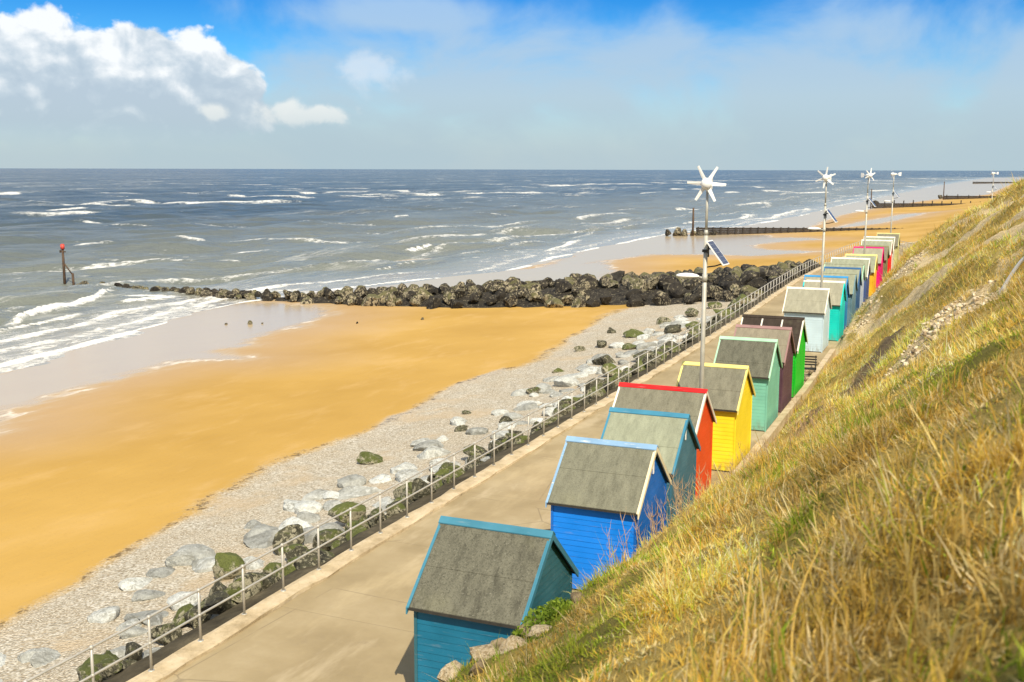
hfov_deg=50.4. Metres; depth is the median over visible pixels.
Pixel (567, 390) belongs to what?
slab rock
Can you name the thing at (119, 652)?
slab rock
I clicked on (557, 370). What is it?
boulder
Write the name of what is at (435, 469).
slab rock
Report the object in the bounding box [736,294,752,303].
mossy rock
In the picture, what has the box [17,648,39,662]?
slab rock
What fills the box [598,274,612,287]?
boulder
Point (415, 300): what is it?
boulder
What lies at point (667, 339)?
slab rock
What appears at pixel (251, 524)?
slab rock
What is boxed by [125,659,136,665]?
mossy rock
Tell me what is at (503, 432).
slab rock
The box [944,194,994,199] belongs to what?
timber groyne
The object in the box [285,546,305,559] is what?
mossy rock
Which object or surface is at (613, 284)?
boulder
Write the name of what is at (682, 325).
slab rock
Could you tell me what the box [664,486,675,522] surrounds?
dry stalk
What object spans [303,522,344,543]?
slab rock
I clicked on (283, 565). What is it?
promenade railing
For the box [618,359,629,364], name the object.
slab rock
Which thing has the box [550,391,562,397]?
slab rock
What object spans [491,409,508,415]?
slab rock
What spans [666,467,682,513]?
dry stalk
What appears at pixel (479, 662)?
bank stone
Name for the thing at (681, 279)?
boulder
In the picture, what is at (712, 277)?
boulder
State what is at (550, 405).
slab rock
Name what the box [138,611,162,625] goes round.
slab rock
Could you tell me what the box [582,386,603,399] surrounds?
mossy rock
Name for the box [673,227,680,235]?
boulder
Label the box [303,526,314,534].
slab rock
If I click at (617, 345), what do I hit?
slab rock
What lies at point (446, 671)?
bank stone
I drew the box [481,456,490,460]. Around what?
slab rock
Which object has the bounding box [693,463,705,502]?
dry stalk
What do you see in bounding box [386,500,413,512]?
mossy rock
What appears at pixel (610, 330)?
boulder
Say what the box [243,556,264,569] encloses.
slab rock
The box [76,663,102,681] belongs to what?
mossy rock
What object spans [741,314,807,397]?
beach hut
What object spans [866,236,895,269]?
beach hut
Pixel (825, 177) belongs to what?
lamp post
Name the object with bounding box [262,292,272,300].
boulder
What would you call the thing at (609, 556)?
dry stalk
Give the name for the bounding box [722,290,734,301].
boulder
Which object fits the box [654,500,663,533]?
dry stalk
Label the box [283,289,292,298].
boulder
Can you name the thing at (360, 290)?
boulder
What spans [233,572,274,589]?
mossy rock
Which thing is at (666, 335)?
slab rock
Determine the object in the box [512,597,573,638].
leafy plant
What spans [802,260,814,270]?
boulder
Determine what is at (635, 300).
boulder
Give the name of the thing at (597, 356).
slab rock
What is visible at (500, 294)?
boulder
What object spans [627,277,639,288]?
boulder
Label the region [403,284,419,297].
boulder
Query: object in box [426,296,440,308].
boulder
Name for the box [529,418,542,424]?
slab rock
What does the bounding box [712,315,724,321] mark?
mossy rock
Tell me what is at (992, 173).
lamp post
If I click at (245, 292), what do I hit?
boulder
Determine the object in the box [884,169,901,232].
lamp post
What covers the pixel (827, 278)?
beach hut
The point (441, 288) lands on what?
boulder
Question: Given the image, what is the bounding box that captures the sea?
[0,168,1023,373]
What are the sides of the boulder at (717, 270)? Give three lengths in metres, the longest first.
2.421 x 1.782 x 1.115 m
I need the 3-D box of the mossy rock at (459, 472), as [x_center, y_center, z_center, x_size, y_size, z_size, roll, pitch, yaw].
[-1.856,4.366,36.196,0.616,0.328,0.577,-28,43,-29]
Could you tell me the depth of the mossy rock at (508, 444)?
39.87 m
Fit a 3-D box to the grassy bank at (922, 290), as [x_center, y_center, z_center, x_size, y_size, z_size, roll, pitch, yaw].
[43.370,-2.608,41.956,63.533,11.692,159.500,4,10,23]
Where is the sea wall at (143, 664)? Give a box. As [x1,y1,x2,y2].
[103,266,819,681]
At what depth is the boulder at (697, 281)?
98.97 m
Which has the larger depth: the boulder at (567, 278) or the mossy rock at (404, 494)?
the boulder at (567, 278)
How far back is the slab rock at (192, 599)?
27.24 m
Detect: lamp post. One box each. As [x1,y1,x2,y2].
[676,166,728,388]
[808,167,837,287]
[855,168,875,253]
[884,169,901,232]
[988,169,998,196]
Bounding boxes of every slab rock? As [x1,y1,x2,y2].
[0,652,6,666]
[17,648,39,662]
[29,648,60,667]
[87,606,119,622]
[103,646,125,658]
[116,618,141,630]
[118,577,152,590]
[118,625,147,638]
[123,610,168,622]
[131,589,165,601]
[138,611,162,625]
[142,647,159,658]
[146,566,174,577]
[164,544,215,566]
[166,591,200,610]
[191,556,214,572]
[243,524,278,538]
[243,529,278,548]
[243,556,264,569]
[244,519,261,528]
[278,516,311,529]
[283,499,303,511]
[294,500,322,513]
[297,511,320,522]
[301,489,327,500]
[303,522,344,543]
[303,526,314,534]
[323,491,338,499]
[323,500,341,510]
[337,474,366,487]
[337,486,383,499]
[368,474,391,483]
[372,496,393,507]
[381,504,386,513]
[390,462,417,473]
[395,469,422,482]
[410,438,429,446]
[413,440,443,450]
[417,446,450,458]
[421,475,428,482]
[429,458,449,465]
[429,464,441,472]
[436,435,448,441]
[450,416,466,425]
[465,427,487,434]
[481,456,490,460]
[490,433,503,438]
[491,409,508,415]
[491,430,508,435]
[498,422,517,429]
[503,412,522,419]
[510,421,527,424]
[511,388,528,395]
[514,402,538,410]
[516,400,542,406]
[529,393,538,396]
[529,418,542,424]
[536,383,551,393]
[539,403,552,407]
[542,376,559,381]
[542,407,555,415]
[543,389,554,393]
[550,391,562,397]
[553,376,579,386]
[559,388,574,391]
[560,371,588,377]
[578,366,592,371]
[581,366,598,373]
[592,353,611,358]
[608,342,623,347]
[616,353,632,357]
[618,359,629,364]
[624,350,639,353]
[632,340,645,344]
[634,348,657,354]
[636,342,657,349]
[637,334,650,339]
[643,330,652,333]
[651,332,663,335]
[657,333,673,339]
[658,337,676,342]
[670,323,684,327]
[675,317,688,320]
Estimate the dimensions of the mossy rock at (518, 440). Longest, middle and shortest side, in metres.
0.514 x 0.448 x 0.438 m
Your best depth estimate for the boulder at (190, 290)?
116.64 m
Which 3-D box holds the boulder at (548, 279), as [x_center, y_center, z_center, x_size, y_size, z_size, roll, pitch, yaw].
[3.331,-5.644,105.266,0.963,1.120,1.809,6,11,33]
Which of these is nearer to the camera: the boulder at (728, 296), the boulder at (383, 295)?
the boulder at (728, 296)
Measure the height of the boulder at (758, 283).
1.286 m
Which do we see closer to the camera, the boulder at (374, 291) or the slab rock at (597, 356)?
the slab rock at (597, 356)
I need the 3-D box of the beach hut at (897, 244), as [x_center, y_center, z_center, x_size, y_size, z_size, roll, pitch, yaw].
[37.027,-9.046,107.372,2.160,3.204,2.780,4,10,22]
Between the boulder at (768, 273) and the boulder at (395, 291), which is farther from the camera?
the boulder at (395, 291)
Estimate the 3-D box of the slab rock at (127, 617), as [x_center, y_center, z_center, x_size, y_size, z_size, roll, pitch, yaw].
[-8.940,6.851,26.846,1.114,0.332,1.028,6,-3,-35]
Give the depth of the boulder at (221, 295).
113.86 m
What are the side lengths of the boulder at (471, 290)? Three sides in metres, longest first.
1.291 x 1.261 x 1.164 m
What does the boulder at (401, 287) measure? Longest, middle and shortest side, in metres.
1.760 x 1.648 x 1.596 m
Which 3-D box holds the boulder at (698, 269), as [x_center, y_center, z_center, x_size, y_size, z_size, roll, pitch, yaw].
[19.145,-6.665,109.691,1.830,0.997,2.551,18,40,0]
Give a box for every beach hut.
[406,516,578,681]
[545,436,671,589]
[601,407,700,526]
[612,382,716,498]
[676,361,755,471]
[714,336,782,431]
[733,324,795,412]
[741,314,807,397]
[782,287,831,352]
[803,275,849,329]
[803,280,846,340]
[823,271,857,326]
[824,262,865,307]
[824,266,861,311]
[831,257,870,301]
[845,254,877,296]
[853,246,883,287]
[860,245,888,280]
[861,239,892,272]
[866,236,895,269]
[877,233,899,265]
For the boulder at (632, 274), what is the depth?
106.27 m
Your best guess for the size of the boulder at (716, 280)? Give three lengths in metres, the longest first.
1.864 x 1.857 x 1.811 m
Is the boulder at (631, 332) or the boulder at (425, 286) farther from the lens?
the boulder at (425, 286)
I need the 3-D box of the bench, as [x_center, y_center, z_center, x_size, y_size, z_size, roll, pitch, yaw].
[13.186,1.171,49.211,1.100,1.023,0.593,3,9,17]
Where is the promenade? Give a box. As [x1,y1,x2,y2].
[162,243,915,681]
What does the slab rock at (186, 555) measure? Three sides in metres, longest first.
1.512 x 1.427 x 0.783 m
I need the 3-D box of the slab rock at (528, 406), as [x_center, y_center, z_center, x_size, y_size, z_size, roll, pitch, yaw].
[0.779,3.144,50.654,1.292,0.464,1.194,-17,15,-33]
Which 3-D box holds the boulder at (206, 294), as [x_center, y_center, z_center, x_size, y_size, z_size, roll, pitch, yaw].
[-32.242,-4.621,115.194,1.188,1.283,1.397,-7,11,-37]
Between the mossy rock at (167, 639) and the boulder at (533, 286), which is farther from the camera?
the boulder at (533, 286)
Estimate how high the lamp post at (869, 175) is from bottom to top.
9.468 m
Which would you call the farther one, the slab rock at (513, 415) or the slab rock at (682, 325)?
the slab rock at (682, 325)
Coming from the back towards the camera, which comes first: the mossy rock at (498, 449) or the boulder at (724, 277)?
the boulder at (724, 277)
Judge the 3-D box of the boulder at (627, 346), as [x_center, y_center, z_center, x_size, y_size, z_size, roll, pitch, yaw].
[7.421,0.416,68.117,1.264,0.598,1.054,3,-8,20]
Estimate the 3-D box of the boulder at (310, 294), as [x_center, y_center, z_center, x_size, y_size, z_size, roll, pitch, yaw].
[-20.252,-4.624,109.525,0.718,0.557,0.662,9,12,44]
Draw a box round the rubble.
[844,246,1018,376]
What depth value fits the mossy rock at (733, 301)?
82.73 m
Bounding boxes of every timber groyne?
[696,227,899,234]
[872,200,970,207]
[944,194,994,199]
[973,182,1016,183]
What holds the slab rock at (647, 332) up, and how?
on the beach
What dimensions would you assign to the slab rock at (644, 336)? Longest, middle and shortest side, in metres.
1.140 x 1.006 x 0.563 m
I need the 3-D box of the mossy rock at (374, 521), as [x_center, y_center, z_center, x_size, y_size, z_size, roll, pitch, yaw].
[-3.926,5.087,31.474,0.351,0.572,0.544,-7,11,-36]
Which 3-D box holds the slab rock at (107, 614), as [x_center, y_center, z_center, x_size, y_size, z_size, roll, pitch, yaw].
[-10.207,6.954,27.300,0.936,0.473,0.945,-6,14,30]
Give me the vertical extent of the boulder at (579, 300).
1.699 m
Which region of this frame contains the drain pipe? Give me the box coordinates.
[999,257,1023,294]
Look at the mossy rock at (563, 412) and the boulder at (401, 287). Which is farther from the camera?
the boulder at (401, 287)
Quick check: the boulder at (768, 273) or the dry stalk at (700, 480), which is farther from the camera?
the boulder at (768, 273)
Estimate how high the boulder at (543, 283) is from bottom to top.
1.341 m
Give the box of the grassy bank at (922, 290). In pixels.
[452,180,1023,681]
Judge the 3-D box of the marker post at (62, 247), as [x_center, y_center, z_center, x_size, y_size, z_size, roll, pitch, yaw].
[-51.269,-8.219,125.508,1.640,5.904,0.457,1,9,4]
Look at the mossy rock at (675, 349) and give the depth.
60.00 m
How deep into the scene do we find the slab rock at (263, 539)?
32.49 m
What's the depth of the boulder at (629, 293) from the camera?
96.20 m
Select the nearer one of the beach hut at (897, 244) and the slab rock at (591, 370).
the slab rock at (591, 370)
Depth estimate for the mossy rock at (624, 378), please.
51.58 m
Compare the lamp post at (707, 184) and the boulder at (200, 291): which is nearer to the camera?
the lamp post at (707, 184)
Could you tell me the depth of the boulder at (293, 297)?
108.34 m
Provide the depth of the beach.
55.58 m
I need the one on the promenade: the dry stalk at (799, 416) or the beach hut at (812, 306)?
the beach hut at (812, 306)
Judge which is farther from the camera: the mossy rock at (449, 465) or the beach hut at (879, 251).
the beach hut at (879, 251)
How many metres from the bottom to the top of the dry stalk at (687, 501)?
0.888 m
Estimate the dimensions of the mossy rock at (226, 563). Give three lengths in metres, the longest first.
1.052 x 0.940 x 0.815 m
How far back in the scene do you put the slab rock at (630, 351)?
65.65 m
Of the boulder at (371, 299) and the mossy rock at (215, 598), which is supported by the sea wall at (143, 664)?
the mossy rock at (215, 598)
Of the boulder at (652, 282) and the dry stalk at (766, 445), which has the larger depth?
the boulder at (652, 282)
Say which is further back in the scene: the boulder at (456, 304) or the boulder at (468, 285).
the boulder at (468, 285)
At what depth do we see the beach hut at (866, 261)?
76.51 m
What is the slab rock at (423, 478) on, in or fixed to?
on the beach
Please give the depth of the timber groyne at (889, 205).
364.94 m
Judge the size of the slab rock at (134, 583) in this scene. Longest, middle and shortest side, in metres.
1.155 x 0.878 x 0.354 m
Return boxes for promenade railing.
[23,241,860,681]
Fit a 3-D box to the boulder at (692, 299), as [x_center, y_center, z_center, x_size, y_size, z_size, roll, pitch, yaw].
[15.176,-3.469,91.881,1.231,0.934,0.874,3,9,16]
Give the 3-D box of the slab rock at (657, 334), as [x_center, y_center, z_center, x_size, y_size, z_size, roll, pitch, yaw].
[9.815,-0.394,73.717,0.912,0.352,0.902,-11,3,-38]
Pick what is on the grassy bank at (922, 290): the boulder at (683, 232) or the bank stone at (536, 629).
the bank stone at (536, 629)
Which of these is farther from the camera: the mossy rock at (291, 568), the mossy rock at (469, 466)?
the mossy rock at (469, 466)
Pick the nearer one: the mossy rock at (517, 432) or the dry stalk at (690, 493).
the dry stalk at (690, 493)
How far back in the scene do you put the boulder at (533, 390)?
54.76 m
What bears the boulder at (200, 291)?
in the sea
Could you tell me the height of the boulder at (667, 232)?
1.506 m
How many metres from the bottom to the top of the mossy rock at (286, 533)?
0.959 m
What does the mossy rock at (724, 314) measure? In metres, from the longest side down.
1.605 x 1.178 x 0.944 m
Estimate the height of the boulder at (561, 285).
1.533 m
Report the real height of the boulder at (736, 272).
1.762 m
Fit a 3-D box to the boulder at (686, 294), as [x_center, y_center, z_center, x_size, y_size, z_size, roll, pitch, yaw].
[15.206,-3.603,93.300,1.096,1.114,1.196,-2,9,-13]
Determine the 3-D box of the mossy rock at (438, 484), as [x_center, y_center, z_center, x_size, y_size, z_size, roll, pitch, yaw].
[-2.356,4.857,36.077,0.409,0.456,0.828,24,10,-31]
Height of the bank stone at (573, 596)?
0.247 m
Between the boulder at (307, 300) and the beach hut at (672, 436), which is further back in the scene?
the boulder at (307, 300)
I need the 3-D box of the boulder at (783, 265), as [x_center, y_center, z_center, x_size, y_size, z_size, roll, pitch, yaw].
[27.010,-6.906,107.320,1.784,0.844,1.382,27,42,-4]
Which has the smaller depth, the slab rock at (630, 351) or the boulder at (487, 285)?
the slab rock at (630, 351)
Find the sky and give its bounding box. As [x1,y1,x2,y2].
[0,0,1023,170]
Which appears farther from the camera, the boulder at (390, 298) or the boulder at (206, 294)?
the boulder at (206, 294)
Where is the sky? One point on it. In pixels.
(909, 85)
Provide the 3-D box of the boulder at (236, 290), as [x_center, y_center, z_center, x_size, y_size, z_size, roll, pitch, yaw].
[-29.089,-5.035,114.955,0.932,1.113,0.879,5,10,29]
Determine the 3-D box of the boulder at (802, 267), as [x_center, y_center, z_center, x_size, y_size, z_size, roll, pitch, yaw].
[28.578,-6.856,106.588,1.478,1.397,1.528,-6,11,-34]
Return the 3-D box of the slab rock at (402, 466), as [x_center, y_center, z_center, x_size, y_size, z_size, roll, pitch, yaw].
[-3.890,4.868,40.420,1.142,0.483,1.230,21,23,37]
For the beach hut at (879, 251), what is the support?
on the promenade
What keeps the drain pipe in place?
attached to the grassy bank at (922, 290)
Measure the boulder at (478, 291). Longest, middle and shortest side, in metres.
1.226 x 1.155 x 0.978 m
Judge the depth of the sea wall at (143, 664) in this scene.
28.61 m
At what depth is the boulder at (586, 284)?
99.71 m
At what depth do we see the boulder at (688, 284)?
97.80 m
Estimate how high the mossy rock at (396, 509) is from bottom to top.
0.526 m
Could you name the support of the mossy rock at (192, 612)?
on the beach
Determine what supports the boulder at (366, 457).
on the beach
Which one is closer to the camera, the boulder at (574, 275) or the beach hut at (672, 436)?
the beach hut at (672, 436)
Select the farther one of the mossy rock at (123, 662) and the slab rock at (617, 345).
the slab rock at (617, 345)
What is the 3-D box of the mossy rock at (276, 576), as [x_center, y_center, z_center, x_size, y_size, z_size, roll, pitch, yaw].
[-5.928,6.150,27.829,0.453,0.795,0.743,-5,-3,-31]
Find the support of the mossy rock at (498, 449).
on the beach
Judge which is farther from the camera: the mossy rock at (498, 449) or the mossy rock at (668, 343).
the mossy rock at (668, 343)
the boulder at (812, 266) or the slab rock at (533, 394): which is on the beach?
the slab rock at (533, 394)
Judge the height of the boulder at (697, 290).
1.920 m
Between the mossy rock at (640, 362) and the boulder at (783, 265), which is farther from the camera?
the boulder at (783, 265)
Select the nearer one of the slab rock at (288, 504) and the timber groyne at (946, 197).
the slab rock at (288, 504)
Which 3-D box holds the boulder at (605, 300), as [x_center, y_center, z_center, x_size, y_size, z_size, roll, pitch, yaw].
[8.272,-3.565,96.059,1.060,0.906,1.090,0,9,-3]
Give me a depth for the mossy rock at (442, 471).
36.80 m
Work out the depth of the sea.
265.47 m
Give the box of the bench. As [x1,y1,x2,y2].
[804,356,816,369]
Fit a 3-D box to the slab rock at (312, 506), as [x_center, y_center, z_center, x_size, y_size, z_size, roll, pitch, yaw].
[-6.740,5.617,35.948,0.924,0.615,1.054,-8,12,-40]
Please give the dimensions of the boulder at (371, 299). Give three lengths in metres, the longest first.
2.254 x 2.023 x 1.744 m
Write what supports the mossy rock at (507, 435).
on the beach
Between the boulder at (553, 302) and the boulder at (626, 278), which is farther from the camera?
the boulder at (626, 278)
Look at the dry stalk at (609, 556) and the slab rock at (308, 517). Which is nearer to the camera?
the dry stalk at (609, 556)
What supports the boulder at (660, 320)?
on the beach
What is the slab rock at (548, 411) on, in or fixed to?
on the beach
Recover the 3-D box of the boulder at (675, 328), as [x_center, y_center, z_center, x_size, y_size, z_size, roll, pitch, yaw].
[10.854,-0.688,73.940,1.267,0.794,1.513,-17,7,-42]
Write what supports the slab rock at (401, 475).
on the beach
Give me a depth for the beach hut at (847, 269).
69.18 m
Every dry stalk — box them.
[601,524,617,569]
[620,510,633,556]
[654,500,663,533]
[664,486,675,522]
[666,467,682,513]
[668,470,682,516]
[676,478,691,508]
[682,481,694,514]
[684,476,698,518]
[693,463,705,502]
[762,437,769,460]
[784,419,793,452]
[793,399,806,437]
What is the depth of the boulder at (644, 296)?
95.34 m
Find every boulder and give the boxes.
[150,286,160,290]
[185,287,194,294]
[198,288,208,294]
[200,291,212,296]
[216,292,227,297]
[227,292,235,298]
[231,288,239,294]
[241,290,251,297]
[244,293,256,299]
[254,291,261,296]
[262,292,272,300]
[272,291,278,296]
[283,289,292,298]
[290,293,298,301]
[300,296,313,303]
[307,292,313,297]
[316,291,323,297]
[324,287,333,296]
[327,291,334,298]
[334,296,343,303]
[338,286,352,300]
[347,295,356,305]
[353,285,366,297]
[355,296,362,305]
[356,451,382,464]
[361,294,380,305]
[368,288,378,294]
[376,286,386,291]
[378,291,389,302]
[385,286,400,296]
[385,293,395,306]
[395,297,402,304]
[397,283,406,294]
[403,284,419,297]
[406,291,416,300]
[409,295,420,305]
[417,286,432,300]
[422,284,428,290]
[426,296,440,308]
[428,284,438,294]
[438,283,449,293]
[442,290,456,304]
[450,299,463,308]
[453,281,464,290]
[454,289,465,297]
[454,425,467,431]
[465,282,475,290]
[467,285,476,295]
[468,293,479,303]
[472,288,482,297]
[482,280,500,291]
[485,296,496,305]
[489,285,500,293]
[493,287,505,300]
[494,279,504,286]
[499,416,512,422]
[502,277,520,292]
[503,292,517,307]
[515,287,528,298]
[525,282,540,290]
[526,290,542,301]
[526,387,540,393]
[531,280,547,288]
[543,277,552,286]
[543,294,552,304]
[545,297,563,307]
[552,368,563,372]
[554,279,572,292]
[560,295,573,304]
[564,277,573,280]
[569,273,581,278]
[570,282,579,290]
[571,286,585,296]
[571,294,586,307]
[574,346,585,351]
[577,274,597,288]
[577,290,589,300]
[580,281,589,289]
[585,298,600,306]
[592,355,615,364]
[597,340,606,347]
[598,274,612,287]
[600,296,611,304]
[607,327,615,332]
[608,280,618,287]
[611,270,624,282]
[622,275,630,285]
[622,343,635,349]
[623,328,643,337]
[624,271,635,277]
[625,289,642,299]
[626,294,644,306]
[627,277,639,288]
[628,279,647,291]
[638,293,648,300]
[639,274,650,278]
[646,275,658,289]
[652,272,669,278]
[652,291,671,305]
[656,317,670,324]
[657,276,680,289]
[663,282,671,293]
[664,324,681,333]
[665,229,671,235]
[668,282,686,297]
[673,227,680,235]
[673,274,688,283]
[680,229,687,235]
[682,278,696,289]
[683,292,691,302]
[684,294,699,304]
[691,284,711,301]
[693,278,701,284]
[694,267,702,273]
[696,231,703,235]
[707,273,716,282]
[708,285,722,297]
[712,267,722,274]
[712,291,723,299]
[713,271,728,284]
[718,274,736,287]
[721,280,740,289]
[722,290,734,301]
[723,267,731,272]
[728,266,742,279]
[728,284,739,292]
[732,287,739,296]
[739,270,759,284]
[740,264,756,271]
[740,285,752,293]
[743,266,759,272]
[743,287,763,298]
[747,277,766,288]
[759,280,781,292]
[760,269,765,278]
[764,270,778,279]
[769,265,781,277]
[779,263,789,268]
[779,267,800,279]
[784,260,795,267]
[798,264,808,274]
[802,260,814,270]
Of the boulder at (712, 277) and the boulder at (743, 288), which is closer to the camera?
the boulder at (743, 288)
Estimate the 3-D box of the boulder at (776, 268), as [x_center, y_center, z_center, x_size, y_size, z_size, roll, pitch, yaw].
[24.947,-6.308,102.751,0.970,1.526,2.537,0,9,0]
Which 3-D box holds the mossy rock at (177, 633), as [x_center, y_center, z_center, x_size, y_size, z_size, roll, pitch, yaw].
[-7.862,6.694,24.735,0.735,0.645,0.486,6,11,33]
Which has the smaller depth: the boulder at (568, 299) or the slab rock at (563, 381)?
the slab rock at (563, 381)
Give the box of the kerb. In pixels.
[126,240,919,681]
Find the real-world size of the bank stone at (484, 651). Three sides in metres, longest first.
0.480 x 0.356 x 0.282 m
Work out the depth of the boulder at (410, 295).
102.24 m
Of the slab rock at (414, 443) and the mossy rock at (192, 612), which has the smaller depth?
the mossy rock at (192, 612)
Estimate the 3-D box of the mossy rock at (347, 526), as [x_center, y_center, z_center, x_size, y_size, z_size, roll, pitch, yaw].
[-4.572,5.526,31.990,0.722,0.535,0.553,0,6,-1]
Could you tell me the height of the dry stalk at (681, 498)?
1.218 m
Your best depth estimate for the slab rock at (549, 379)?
58.50 m
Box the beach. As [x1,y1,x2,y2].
[0,177,1023,681]
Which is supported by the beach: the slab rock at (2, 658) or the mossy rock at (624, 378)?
the slab rock at (2, 658)
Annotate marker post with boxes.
[59,244,74,284]
[692,208,693,235]
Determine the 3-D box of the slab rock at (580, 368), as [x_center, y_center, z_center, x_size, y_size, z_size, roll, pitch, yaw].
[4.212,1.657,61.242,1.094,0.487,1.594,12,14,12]
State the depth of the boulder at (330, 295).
106.69 m
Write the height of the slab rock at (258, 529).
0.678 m
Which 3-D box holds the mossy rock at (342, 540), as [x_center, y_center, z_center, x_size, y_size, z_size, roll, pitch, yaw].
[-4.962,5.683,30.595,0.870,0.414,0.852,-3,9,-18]
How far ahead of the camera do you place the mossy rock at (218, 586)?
27.20 m
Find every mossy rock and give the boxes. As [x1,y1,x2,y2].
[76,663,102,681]
[82,654,117,664]
[95,659,127,681]
[98,658,123,677]
[104,650,118,658]
[124,642,142,660]
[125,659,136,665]
[147,624,172,643]
[151,623,181,645]
[172,603,193,625]
[184,599,211,627]
[201,591,231,614]
[208,580,226,596]
[212,552,245,580]
[224,589,238,607]
[225,573,262,602]
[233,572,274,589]
[263,562,287,575]
[271,566,281,582]
[272,524,304,555]
[284,543,307,559]
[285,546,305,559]
[286,557,296,573]
[293,547,334,569]
[312,529,345,550]
[321,538,347,547]
[327,501,365,522]
[331,540,339,549]
[345,520,357,530]
[346,525,367,539]
[352,515,370,528]
[367,507,384,526]
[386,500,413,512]
[386,503,405,518]
[393,482,411,498]
[400,487,412,499]
[412,478,435,500]
[427,474,435,482]
[433,468,449,481]
[433,478,442,489]
[438,462,452,470]
[442,472,452,484]
[449,465,464,477]
[463,444,490,459]
[464,462,480,470]
[467,456,483,462]
[488,442,506,456]
[504,433,518,437]
[505,436,520,447]
[508,430,522,435]
[513,438,524,443]
[519,435,529,439]
[530,421,539,432]
[540,422,547,428]
[542,418,553,423]
[552,405,570,416]
[557,398,575,406]
[575,397,591,407]
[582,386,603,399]
[585,378,602,389]
[601,363,621,375]
[603,382,615,391]
[609,373,620,385]
[619,372,627,381]
[631,363,640,369]
[633,350,653,359]
[637,359,646,367]
[642,353,661,365]
[665,341,676,345]
[668,345,680,353]
[682,334,696,343]
[684,321,700,330]
[685,308,698,316]
[688,330,697,337]
[707,302,721,308]
[707,320,717,326]
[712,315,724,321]
[713,309,729,317]
[727,298,740,308]
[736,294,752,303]
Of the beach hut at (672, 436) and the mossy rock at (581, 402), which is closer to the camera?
the beach hut at (672, 436)
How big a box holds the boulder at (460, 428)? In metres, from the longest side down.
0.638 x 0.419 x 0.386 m
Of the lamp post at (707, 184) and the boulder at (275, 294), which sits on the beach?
the boulder at (275, 294)
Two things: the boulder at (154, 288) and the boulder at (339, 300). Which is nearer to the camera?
the boulder at (339, 300)
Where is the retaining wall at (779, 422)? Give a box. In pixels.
[723,349,835,482]
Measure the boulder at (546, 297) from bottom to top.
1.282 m
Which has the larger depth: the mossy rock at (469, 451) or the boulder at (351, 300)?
the boulder at (351, 300)
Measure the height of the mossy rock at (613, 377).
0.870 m
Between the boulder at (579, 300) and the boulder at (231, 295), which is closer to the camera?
the boulder at (579, 300)
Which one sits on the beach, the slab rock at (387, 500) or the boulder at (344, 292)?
the slab rock at (387, 500)
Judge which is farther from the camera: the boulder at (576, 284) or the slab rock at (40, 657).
the boulder at (576, 284)
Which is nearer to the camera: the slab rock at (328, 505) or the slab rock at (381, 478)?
the slab rock at (328, 505)
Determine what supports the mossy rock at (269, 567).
on the beach
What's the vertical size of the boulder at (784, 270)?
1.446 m
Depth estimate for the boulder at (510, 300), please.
97.26 m
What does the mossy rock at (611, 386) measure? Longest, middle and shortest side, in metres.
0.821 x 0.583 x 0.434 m
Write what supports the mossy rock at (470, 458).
on the beach
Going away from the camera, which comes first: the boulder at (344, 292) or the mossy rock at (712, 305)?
the mossy rock at (712, 305)
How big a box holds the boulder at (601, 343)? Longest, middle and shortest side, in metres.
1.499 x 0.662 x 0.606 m
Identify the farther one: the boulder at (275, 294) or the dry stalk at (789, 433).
the boulder at (275, 294)
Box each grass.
[763,188,1023,452]
[864,172,1023,299]
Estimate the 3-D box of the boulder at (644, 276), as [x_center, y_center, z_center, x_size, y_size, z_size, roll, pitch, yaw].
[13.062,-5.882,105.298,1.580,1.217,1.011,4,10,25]
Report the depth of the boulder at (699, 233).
218.19 m
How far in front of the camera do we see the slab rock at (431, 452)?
42.26 m
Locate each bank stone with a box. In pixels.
[437,660,464,681]
[469,659,485,674]
[470,644,498,660]
[490,637,505,647]
[498,635,525,653]
[518,618,545,638]
[527,625,551,638]
[570,592,584,603]
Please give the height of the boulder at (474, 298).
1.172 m
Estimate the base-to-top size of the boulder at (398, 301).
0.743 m
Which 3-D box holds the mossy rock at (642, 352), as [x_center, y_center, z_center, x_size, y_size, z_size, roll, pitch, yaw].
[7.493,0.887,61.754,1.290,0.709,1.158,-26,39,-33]
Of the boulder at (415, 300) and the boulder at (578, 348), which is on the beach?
the boulder at (578, 348)
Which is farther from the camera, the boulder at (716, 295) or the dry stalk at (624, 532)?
the boulder at (716, 295)
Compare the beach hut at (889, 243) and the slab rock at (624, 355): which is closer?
the slab rock at (624, 355)
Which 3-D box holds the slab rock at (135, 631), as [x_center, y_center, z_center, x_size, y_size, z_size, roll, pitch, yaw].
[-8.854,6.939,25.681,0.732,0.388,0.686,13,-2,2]
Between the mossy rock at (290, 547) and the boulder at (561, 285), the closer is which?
the mossy rock at (290, 547)
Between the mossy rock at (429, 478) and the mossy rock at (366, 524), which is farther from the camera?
the mossy rock at (429, 478)

